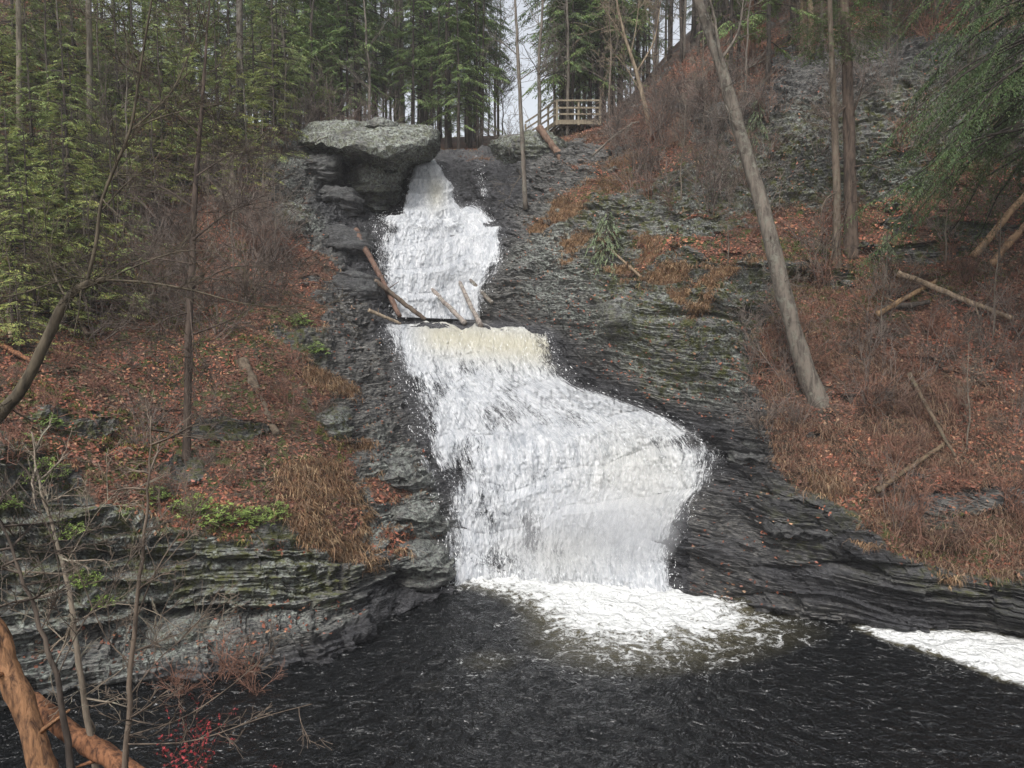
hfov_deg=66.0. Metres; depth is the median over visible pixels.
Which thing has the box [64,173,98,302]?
bare tree
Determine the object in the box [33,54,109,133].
young hemlock
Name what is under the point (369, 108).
bare shrub
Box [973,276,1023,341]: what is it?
bare shrub
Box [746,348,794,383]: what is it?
bare shrub
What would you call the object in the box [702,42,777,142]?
bare shrub
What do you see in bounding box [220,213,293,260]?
bare shrub
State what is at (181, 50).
young hemlock
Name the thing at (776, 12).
bare shrub
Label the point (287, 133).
bare shrub
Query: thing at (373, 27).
hemlock tree
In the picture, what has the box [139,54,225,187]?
young hemlock
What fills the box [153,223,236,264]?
bare shrub
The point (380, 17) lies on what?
hemlock tree
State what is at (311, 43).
bare tree
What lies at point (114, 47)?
young hemlock
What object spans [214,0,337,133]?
young hemlock
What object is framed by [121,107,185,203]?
young hemlock
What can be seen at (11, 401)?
bent tree
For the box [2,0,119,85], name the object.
young hemlock
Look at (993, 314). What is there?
bare shrub
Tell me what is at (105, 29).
young hemlock
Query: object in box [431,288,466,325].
fallen log
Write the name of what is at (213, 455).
bare shrub
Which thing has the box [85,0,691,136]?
sky
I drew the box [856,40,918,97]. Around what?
bare shrub
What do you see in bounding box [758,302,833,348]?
bare shrub
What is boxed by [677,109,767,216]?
bare shrub
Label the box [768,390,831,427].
bare shrub
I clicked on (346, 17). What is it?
hemlock tree
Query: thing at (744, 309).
bare shrub
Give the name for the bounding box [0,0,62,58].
young hemlock
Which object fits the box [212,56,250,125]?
young hemlock
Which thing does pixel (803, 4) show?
tree trunk
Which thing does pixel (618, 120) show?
bare shrub
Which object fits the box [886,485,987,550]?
bare shrub
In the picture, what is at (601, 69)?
hemlock tree
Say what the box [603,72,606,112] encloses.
hemlock tree
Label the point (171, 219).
bare shrub
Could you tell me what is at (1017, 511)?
bare shrub
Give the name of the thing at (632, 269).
fallen log
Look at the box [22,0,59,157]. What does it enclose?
bare tree
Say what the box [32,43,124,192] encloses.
young hemlock
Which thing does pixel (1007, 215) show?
fallen log
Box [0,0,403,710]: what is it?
hillside
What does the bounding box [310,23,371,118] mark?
hemlock tree
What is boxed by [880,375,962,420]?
bare shrub
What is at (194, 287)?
bare shrub
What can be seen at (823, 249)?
bare shrub
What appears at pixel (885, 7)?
hemlock tree
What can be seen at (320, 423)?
moss grass
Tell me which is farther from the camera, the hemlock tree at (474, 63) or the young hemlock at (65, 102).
the hemlock tree at (474, 63)
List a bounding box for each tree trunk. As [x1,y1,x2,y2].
[0,0,44,153]
[61,0,102,161]
[222,0,259,146]
[390,0,406,122]
[719,0,766,58]
[785,0,836,59]
[800,0,815,43]
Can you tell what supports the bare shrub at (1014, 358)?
on the hillside at (842, 580)
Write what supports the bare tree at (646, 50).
on the hillside at (842, 580)
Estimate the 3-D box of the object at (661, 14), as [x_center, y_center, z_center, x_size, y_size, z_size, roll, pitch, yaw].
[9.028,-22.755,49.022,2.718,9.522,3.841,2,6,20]
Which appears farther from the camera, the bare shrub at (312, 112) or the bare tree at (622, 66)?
the bare tree at (622, 66)
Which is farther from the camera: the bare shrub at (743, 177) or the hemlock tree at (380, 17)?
the hemlock tree at (380, 17)
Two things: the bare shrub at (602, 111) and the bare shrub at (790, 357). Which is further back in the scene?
the bare shrub at (602, 111)
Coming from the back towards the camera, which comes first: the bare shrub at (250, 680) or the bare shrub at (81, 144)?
the bare shrub at (81, 144)
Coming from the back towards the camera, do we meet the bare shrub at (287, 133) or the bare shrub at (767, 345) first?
the bare shrub at (287, 133)
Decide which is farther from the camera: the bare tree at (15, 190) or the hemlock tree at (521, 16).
the hemlock tree at (521, 16)
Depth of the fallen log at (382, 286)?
31.94 m
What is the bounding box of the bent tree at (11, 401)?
[0,0,361,442]
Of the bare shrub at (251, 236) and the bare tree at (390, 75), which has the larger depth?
the bare tree at (390, 75)
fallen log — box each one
[0,343,30,361]
[0,617,70,767]
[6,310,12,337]
[35,692,144,767]
[48,265,88,335]
[235,357,280,436]
[354,227,401,317]
[368,308,400,324]
[374,279,425,320]
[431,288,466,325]
[458,281,482,326]
[469,279,493,304]
[536,125,560,159]
[598,239,641,277]
[874,279,937,317]
[874,442,945,493]
[882,300,929,310]
[896,270,1013,322]
[907,372,955,457]
[970,193,1023,257]
[987,222,1023,266]
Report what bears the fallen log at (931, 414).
on the hillside at (842, 580)
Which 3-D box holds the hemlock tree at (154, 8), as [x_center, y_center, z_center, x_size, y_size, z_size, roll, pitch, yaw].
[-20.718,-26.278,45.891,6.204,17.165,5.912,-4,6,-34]
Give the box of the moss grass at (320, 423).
[0,147,1022,580]
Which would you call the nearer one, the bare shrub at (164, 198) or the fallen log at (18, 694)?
the fallen log at (18, 694)
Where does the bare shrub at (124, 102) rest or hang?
on the hillside at (296, 576)
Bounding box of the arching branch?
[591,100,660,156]
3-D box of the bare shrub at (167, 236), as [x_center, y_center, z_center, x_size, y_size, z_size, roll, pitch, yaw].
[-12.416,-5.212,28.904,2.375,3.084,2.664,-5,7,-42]
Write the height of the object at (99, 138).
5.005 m
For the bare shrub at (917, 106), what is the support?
on the hillside at (842, 580)
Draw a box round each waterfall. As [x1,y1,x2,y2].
[365,201,507,319]
[379,321,723,594]
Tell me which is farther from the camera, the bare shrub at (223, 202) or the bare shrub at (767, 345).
the bare shrub at (223, 202)
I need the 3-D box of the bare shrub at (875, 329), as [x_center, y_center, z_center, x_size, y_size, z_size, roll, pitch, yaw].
[11.774,-2.277,25.191,2.995,3.467,2.670,-1,5,-16]
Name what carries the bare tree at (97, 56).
on the hillside at (296, 576)
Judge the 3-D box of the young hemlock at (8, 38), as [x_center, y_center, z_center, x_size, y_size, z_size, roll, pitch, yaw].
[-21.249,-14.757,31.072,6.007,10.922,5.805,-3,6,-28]
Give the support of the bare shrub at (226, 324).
on the hillside at (296, 576)
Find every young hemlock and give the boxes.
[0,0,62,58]
[0,0,66,145]
[0,0,79,91]
[0,3,67,84]
[0,7,63,111]
[0,19,134,238]
[0,23,60,122]
[0,31,62,193]
[0,42,89,211]
[0,45,58,117]
[0,78,39,177]
[0,109,59,258]
[0,120,84,302]
[0,125,93,322]
[0,158,29,210]
[0,167,96,342]
[0,180,89,288]
[0,184,52,325]
[0,222,51,287]
[0,229,54,298]
[0,268,83,359]
[1,148,74,259]
[2,0,107,107]
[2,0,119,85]
[15,106,123,278]
[16,163,112,314]
[18,142,93,248]
[21,192,156,323]
[22,247,112,331]
[23,0,83,100]
[24,0,131,124]
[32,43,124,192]
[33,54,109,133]
[33,114,102,219]
[51,117,137,219]
[53,89,112,186]
[57,36,85,103]
[57,186,141,276]
[61,0,168,67]
[62,0,167,163]
[64,0,107,76]
[64,0,126,41]
[69,51,128,140]
[71,166,135,256]
[80,106,168,247]
[81,2,127,54]
[82,0,192,110]
[82,1,137,79]
[82,69,137,165]
[93,200,165,325]
[96,0,209,87]
[101,56,132,100]
[103,11,151,102]
[104,1,135,57]
[105,6,213,188]
[107,83,179,188]
[111,0,216,87]
[112,0,206,139]
[120,110,210,197]
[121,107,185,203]
[133,0,201,78]
[138,0,231,105]
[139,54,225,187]
[149,23,178,74]
[150,0,233,119]
[153,17,248,158]
[154,0,215,99]
[171,5,264,169]
[182,124,252,201]
[192,75,240,165]
[193,1,235,53]
[196,76,232,137]
[197,0,269,111]
[197,6,300,142]
[198,0,230,56]
[211,54,278,160]
[211,109,285,192]
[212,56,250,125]
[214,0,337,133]
[215,0,270,117]
[216,0,264,103]
[229,14,299,128]
[234,0,327,131]
[234,36,308,166]
[245,0,329,129]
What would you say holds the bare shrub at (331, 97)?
on the hillside at (296, 576)
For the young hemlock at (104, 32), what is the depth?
42.88 m
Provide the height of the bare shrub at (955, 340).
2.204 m
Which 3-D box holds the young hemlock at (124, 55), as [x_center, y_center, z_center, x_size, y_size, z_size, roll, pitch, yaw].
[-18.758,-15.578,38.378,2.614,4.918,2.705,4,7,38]
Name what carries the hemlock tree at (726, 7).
on the hillside at (842, 580)
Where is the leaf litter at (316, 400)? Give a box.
[0,0,1023,681]
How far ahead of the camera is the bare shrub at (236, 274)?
28.40 m
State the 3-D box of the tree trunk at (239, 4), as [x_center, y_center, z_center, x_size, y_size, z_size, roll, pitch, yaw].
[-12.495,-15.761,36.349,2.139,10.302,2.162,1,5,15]
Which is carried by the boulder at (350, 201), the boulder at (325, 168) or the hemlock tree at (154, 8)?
the boulder at (325, 168)
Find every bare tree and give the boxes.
[1,155,24,248]
[18,0,338,466]
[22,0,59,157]
[22,0,85,97]
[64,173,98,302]
[66,0,123,151]
[71,0,78,95]
[88,28,157,208]
[90,59,125,262]
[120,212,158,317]
[126,50,170,231]
[154,12,211,143]
[198,152,221,238]
[214,151,245,262]
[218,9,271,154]
[243,105,282,193]
[255,2,296,92]
[259,162,293,262]
[266,0,309,149]
[301,0,316,118]
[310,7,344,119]
[329,0,396,118]
[337,2,350,120]
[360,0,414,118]
[362,1,392,116]
[366,1,385,116]
[371,14,414,119]
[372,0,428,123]
[398,0,426,120]
[415,50,455,128]
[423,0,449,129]
[426,10,479,129]
[433,2,445,138]
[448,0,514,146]
[450,0,499,145]
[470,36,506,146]
[480,0,531,135]
[480,2,516,139]
[487,0,517,99]
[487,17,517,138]
[490,45,516,134]
[501,0,586,125]
[528,1,586,134]
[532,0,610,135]
[563,3,609,119]
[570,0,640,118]
[570,0,681,135]
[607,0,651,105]
[607,1,642,62]
[620,0,638,111]
[640,1,674,75]
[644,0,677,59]
[645,12,647,77]
[652,0,658,88]
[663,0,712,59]
[669,91,696,198]
[679,0,682,62]
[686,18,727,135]
[714,179,745,266]
[719,0,771,104]
[723,0,724,25]
[869,231,901,336]
[935,137,969,263]
[951,328,993,447]
[966,194,1023,338]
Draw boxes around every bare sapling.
[0,411,253,767]
[0,453,181,767]
[48,389,331,767]
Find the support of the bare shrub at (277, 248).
on the hillside at (296, 576)
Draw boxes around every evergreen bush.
[584,209,623,279]
[745,99,770,148]
[879,232,898,272]
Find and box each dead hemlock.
[773,0,902,261]
[778,0,869,285]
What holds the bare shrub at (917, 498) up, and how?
on the hillside at (842, 580)
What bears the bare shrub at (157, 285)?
on the hillside at (296, 576)
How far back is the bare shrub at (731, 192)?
30.94 m
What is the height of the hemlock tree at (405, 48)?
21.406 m
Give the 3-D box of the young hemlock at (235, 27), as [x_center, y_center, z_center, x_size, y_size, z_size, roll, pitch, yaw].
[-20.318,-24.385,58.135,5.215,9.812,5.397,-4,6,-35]
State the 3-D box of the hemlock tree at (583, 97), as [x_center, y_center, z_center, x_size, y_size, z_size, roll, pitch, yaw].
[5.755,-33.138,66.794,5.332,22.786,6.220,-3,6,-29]
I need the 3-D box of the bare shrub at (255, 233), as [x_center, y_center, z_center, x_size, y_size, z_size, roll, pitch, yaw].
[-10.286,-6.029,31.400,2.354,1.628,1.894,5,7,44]
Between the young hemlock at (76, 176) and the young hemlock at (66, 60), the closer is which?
the young hemlock at (76, 176)
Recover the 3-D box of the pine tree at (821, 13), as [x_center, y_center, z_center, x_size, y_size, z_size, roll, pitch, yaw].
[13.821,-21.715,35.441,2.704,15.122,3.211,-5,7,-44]
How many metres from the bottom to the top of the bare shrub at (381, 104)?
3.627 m
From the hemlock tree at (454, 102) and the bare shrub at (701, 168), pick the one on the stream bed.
the hemlock tree at (454, 102)
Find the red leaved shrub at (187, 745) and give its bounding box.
[156,694,235,767]
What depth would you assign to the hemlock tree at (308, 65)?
57.17 m
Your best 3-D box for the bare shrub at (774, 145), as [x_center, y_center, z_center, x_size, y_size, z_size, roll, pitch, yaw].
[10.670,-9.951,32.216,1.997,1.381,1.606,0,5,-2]
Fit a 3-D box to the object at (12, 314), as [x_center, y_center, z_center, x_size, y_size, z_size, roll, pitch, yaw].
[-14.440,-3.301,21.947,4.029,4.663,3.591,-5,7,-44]
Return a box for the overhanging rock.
[290,119,440,177]
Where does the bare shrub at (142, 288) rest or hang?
on the hillside at (296, 576)
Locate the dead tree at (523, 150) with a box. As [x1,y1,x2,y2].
[479,0,562,209]
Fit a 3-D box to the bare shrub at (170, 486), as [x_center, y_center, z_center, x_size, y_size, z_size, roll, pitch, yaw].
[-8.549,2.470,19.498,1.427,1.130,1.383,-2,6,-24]
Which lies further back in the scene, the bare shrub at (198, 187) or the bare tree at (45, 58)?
the bare shrub at (198, 187)
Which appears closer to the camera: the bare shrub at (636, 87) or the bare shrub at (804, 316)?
the bare shrub at (804, 316)
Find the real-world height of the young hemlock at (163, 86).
8.430 m
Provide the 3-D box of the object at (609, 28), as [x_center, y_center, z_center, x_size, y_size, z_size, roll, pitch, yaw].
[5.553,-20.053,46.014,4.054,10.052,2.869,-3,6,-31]
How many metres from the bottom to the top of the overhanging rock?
2.973 m
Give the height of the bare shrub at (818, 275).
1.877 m
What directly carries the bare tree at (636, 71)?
on the hillside at (842, 580)
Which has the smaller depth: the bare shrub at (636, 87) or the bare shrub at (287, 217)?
the bare shrub at (287, 217)
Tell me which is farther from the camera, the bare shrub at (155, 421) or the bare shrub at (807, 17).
the bare shrub at (807, 17)
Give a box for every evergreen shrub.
[0,154,41,175]
[0,195,48,214]
[0,495,23,510]
[10,173,50,194]
[12,456,69,483]
[13,209,65,225]
[14,138,54,158]
[23,433,45,443]
[29,412,65,428]
[50,184,99,204]
[51,519,90,539]
[68,568,103,588]
[86,594,118,609]
[146,486,176,504]
[168,493,216,517]
[197,500,251,526]
[231,505,275,528]
[259,500,291,518]
[285,313,315,325]
[302,341,331,353]
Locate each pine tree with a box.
[265,1,284,126]
[384,2,405,119]
[474,0,491,145]
[487,7,508,130]
[542,0,556,131]
[654,3,661,65]
[660,0,667,54]
[673,0,689,40]
[693,21,704,55]
[713,1,718,29]
[726,4,740,58]
[809,0,826,59]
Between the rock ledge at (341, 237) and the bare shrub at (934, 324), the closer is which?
the bare shrub at (934, 324)
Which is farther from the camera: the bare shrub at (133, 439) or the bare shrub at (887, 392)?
the bare shrub at (887, 392)
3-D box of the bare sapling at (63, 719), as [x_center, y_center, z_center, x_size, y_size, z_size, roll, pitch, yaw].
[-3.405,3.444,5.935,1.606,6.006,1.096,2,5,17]
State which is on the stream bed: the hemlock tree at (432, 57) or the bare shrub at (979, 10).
the hemlock tree at (432, 57)
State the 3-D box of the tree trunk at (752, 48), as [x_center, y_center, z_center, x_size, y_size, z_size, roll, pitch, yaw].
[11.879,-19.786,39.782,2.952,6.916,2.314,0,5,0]
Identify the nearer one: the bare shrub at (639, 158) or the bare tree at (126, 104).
the bare tree at (126, 104)
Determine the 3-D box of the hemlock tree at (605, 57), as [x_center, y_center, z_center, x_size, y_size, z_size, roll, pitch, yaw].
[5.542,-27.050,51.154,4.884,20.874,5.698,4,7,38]
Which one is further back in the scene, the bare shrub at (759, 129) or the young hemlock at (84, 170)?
the bare shrub at (759, 129)
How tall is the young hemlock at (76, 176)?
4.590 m
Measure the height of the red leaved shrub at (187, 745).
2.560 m
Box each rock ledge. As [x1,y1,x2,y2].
[321,224,376,262]
[332,269,391,312]
[378,457,434,491]
[390,500,449,539]
[394,536,456,591]
[726,439,777,466]
[760,517,836,548]
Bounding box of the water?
[0,560,1023,767]
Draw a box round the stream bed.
[387,129,569,614]
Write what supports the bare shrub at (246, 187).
on the hillside at (296, 576)
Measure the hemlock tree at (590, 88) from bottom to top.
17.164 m
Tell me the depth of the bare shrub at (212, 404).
22.18 m
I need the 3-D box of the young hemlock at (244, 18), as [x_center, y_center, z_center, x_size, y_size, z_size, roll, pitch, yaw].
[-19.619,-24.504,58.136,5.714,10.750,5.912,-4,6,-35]
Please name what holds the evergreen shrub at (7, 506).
on the hillside at (296, 576)
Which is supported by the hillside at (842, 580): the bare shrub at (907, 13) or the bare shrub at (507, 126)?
the bare shrub at (907, 13)
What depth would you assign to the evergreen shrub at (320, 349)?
27.21 m
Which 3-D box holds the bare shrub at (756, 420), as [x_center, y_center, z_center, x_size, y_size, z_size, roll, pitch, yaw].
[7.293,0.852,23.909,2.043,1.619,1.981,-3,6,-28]
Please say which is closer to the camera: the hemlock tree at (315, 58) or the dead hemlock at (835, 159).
the dead hemlock at (835, 159)
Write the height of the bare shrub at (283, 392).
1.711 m
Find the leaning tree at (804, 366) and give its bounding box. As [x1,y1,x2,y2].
[685,0,829,409]
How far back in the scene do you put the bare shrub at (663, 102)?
36.73 m
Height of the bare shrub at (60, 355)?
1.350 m
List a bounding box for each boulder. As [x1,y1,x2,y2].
[141,604,218,652]
[274,202,311,224]
[302,153,345,186]
[316,406,354,440]
[319,185,368,217]
[347,162,404,211]
[365,117,398,127]
[489,130,568,164]
[595,298,635,340]
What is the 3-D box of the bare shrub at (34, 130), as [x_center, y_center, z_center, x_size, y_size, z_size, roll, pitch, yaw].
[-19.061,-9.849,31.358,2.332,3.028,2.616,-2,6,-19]
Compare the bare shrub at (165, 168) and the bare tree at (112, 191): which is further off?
the bare shrub at (165, 168)
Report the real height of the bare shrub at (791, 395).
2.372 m
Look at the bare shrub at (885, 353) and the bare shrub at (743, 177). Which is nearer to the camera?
the bare shrub at (885, 353)
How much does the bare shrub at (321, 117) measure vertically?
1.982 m
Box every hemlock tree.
[113,0,213,65]
[136,0,211,63]
[171,0,250,97]
[187,0,270,89]
[231,0,308,124]
[243,0,299,123]
[246,1,299,122]
[254,0,331,130]
[259,0,327,125]
[269,2,352,119]
[279,0,375,114]
[280,0,351,112]
[286,0,363,119]
[296,0,378,119]
[297,1,371,109]
[302,0,423,119]
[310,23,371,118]
[312,0,397,120]
[314,0,383,120]
[336,5,403,91]
[342,0,406,107]
[348,0,411,120]
[368,4,425,121]
[374,5,414,118]
[377,0,453,125]
[380,0,461,123]
[385,0,463,124]
[386,0,443,127]
[403,1,428,123]
[404,0,493,149]
[404,6,442,125]
[408,1,472,124]
[415,0,463,141]
[415,0,516,142]
[420,0,494,148]
[421,0,512,147]
[426,0,505,147]
[442,0,509,148]
[443,99,463,136]
[450,3,512,140]
[451,56,493,135]
[453,0,511,118]
[504,0,617,131]
[514,0,606,117]
[522,0,612,134]
[530,6,633,125]
[536,0,614,132]
[537,13,594,128]
[542,58,587,125]
[544,0,636,124]
[555,0,650,122]
[557,35,594,117]
[570,0,659,112]
[570,0,664,114]
[578,0,643,106]
[581,0,628,119]
[582,35,592,119]
[587,10,632,102]
[595,0,686,92]
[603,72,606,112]
[613,2,634,105]
[617,0,674,82]
[627,25,659,78]
[629,0,650,94]
[654,0,678,60]
[675,0,698,28]
[678,0,697,49]
[691,0,719,47]
[695,0,774,75]
[710,0,729,32]
[716,0,736,31]
[719,0,825,84]
[782,0,795,46]
[783,0,838,55]
[806,0,839,25]
[831,0,1023,296]
[849,0,940,49]
[860,0,1023,110]
[882,0,886,16]
[920,0,959,32]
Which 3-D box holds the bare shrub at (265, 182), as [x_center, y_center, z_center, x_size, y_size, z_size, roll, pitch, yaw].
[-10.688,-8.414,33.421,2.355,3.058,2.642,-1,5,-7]
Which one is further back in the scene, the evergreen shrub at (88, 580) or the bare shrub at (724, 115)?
the bare shrub at (724, 115)
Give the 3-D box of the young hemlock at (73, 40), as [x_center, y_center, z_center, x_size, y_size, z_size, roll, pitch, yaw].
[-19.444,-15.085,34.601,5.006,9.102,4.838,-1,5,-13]
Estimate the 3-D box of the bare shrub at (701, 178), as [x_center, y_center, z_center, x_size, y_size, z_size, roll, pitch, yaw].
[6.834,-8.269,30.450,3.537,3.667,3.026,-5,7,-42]
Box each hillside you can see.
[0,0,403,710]
[552,0,1023,635]
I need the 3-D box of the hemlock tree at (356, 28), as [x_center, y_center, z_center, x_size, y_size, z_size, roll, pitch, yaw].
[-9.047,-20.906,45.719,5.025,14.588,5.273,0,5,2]
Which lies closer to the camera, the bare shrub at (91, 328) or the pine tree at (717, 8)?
the bare shrub at (91, 328)
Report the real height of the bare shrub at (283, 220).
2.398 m
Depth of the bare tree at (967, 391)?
22.41 m
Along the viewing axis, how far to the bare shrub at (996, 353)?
23.85 m
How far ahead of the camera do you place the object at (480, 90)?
50.17 m
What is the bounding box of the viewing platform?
[524,99,601,136]
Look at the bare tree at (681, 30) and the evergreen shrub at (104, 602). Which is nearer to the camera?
the evergreen shrub at (104, 602)
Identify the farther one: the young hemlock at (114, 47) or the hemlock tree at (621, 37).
the hemlock tree at (621, 37)
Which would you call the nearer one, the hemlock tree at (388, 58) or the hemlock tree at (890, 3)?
the hemlock tree at (890, 3)
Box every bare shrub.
[0,0,42,70]
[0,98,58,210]
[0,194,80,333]
[0,218,55,263]
[0,350,36,385]
[0,405,47,464]
[2,314,67,353]
[5,91,66,148]
[9,105,59,158]
[9,122,80,165]
[16,369,98,425]
[21,322,45,338]
[24,259,173,344]
[25,64,78,113]
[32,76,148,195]
[35,103,122,196]
[39,330,100,372]
[52,63,120,103]
[52,240,129,290]
[56,48,130,142]
[56,188,119,247]
[60,159,182,284]
[60,191,144,272]
[62,160,125,204]
[67,69,134,111]
[67,217,175,321]
[70,125,153,173]
[73,178,141,218]
[81,40,132,100]
[82,366,116,388]
[89,148,159,222]
[96,215,142,246]
[97,265,174,314]
[99,217,166,275]
[100,69,152,140]
[101,60,132,94]
[104,179,207,243]
[106,406,171,448]
[108,249,174,298]
[109,255,181,294]
[111,385,182,431]
[114,172,212,270]
[114,216,198,321]
[114,343,153,366]
[115,217,212,331]
[117,254,180,316]
[121,71,167,112]
[122,266,175,296]
[126,387,177,424]
[130,184,172,225]
[132,447,187,504]
[137,155,193,184]
[138,464,195,503]
[139,176,174,200]
[140,199,196,274]
[140,226,236,285]
[141,22,195,89]
[141,160,189,228]
[142,106,205,168]
[144,650,207,711]
[146,464,196,494]
[147,203,201,242]
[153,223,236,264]
[154,177,192,205]
[154,247,230,317]
[158,269,274,340]
[161,218,214,271]
[162,357,183,373]
[163,100,216,143]
[166,378,242,430]
[167,252,238,306]
[170,67,233,134]
[170,246,245,297]
[174,140,212,182]
[175,145,255,213]
[179,132,238,190]
[180,144,260,221]
[185,169,222,197]
[186,136,262,182]
[186,447,226,473]
[187,136,223,175]
[189,157,309,291]
[191,440,227,466]
[192,609,265,705]
[196,204,299,313]
[197,177,273,234]
[199,449,252,488]
[202,130,267,176]
[203,646,286,694]
[204,177,270,217]
[219,255,276,289]
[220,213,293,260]
[228,270,277,304]
[230,226,305,304]
[233,189,319,281]
[234,219,278,246]
[235,185,320,245]
[237,156,288,216]
[237,185,307,265]
[239,193,308,261]
[245,201,289,232]
[247,364,304,406]
[251,49,326,135]
[251,177,328,259]
[255,213,291,251]
[263,76,328,129]
[265,399,304,427]
[272,49,354,143]
[272,119,298,145]
[276,76,339,129]
[293,54,362,119]
[294,104,331,126]
[295,384,346,423]
[321,94,365,120]
[324,101,373,120]
[346,91,404,120]
[349,93,386,121]
[357,82,402,120]
[476,104,530,142]
[480,109,532,141]
[577,76,641,129]
[581,93,649,141]
[594,124,660,185]
[595,65,681,145]
[596,91,639,120]
[596,110,663,196]
[596,115,649,150]
[600,76,647,133]
[600,122,638,157]
[602,105,629,133]
[607,54,660,112]
[607,66,657,103]
[610,65,676,129]
[614,112,684,185]
[617,86,678,142]
[622,113,686,179]
[622,141,666,171]
[623,161,659,199]
[631,60,690,105]
[632,142,700,191]
[638,47,690,105]
[641,74,699,130]
[644,51,711,140]
[650,78,697,138]
[650,178,698,210]
[652,69,719,114]
[654,119,739,211]
[655,119,691,151]
[661,110,739,188]
[664,28,725,100]
[665,59,742,116]
[672,77,712,110]
[674,109,732,160]
[675,92,721,124]
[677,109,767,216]
[680,92,753,152]
[684,67,752,137]
[684,152,716,181]
[685,78,753,134]
[687,77,740,146]
[691,48,741,107]
[697,143,734,169]
[701,42,784,120]
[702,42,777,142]
[705,130,762,202]
[713,121,762,154]
[722,156,776,184]
[723,160,805,216]
[724,207,776,236]
[725,0,779,20]
[725,287,777,328]
[726,390,795,438]
[728,302,775,372]
[733,326,794,393]
[734,146,792,183]
[737,61,807,122]
[737,286,836,386]
[740,64,779,95]
[741,390,790,427]
[744,107,784,151]
[744,326,788,364]
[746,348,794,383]
[752,129,794,158]
[753,262,815,324]
[755,323,858,384]
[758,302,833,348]
[759,336,829,377]
[762,0,789,19]
[762,325,785,359]
[762,357,824,426]
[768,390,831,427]
[771,0,816,33]
[774,0,838,60]
[776,306,842,340]
[781,0,833,38]
[781,6,837,59]
[781,197,870,289]
[791,85,860,155]
[791,223,846,254]
[796,243,849,287]
[798,302,825,323]
[803,57,863,123]
[804,178,864,234]
[811,1,891,51]
[812,35,875,83]
[813,312,873,355]
[815,138,859,163]
[816,29,897,108]
[817,261,921,359]
[829,320,909,429]
[839,9,898,83]
[839,355,913,414]
[843,200,884,234]
[846,245,944,298]
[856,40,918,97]
[858,364,931,411]
[858,424,940,477]
[859,0,910,25]
[859,366,934,414]
[863,485,946,538]
[864,22,924,80]
[864,304,909,375]
[864,441,938,536]
[866,340,937,379]
[868,0,928,41]
[871,104,928,152]
[872,71,961,158]
[873,174,949,231]
[873,451,951,550]
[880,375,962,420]
[883,76,962,134]
[884,0,939,29]
[884,279,993,391]
[885,414,942,450]
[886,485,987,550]
[893,0,951,34]
[895,0,961,21]
[896,0,968,40]
[897,302,960,338]
[905,129,980,179]
[909,453,986,497]
[910,173,973,242]
[914,15,984,95]
[918,309,1005,376]
[920,226,968,266]
[921,365,1007,445]
[922,109,978,145]
[931,505,994,550]
[933,238,1003,281]
[943,0,1017,22]
[943,276,1018,354]
[945,456,1023,512]
[947,277,1023,371]
[951,252,993,289]
[953,0,1002,23]
[963,266,1023,314]
[965,40,1020,105]
[966,176,1019,216]
[971,486,1023,531]
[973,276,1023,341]
[977,331,1023,371]
[979,114,1023,177]
[984,403,1023,442]
[990,126,1023,157]
[992,349,1023,420]
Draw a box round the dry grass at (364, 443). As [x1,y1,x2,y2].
[4,21,1023,590]
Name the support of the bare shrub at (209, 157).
on the hillside at (296, 576)
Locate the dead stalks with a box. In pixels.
[742,255,1023,587]
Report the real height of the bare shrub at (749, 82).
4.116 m
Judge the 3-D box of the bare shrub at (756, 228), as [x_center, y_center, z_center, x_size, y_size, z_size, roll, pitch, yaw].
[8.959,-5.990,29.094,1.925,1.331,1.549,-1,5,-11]
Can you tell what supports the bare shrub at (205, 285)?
on the hillside at (296, 576)
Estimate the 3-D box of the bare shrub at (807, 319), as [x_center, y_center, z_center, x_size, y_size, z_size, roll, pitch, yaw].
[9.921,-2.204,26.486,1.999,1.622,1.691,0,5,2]
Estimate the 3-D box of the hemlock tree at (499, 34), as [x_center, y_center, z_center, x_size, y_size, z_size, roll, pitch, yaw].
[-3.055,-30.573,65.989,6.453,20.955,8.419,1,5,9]
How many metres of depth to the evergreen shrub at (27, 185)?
28.95 m
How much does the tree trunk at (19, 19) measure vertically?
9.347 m
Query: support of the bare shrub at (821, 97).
on the hillside at (842, 580)
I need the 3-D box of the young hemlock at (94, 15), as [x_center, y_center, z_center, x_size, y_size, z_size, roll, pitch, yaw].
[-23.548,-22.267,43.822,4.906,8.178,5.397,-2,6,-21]
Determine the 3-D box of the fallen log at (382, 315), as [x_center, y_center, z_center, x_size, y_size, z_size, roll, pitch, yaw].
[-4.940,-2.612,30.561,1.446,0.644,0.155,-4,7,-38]
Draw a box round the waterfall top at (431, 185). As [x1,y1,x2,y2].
[400,159,462,229]
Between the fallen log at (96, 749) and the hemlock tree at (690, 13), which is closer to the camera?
the fallen log at (96, 749)
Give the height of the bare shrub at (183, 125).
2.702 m
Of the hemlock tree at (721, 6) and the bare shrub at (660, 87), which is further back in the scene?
the hemlock tree at (721, 6)
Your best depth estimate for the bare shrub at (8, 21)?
35.39 m
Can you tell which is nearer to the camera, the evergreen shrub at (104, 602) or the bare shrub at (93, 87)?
the evergreen shrub at (104, 602)
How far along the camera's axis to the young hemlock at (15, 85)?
33.34 m
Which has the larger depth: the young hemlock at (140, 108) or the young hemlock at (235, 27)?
the young hemlock at (235, 27)

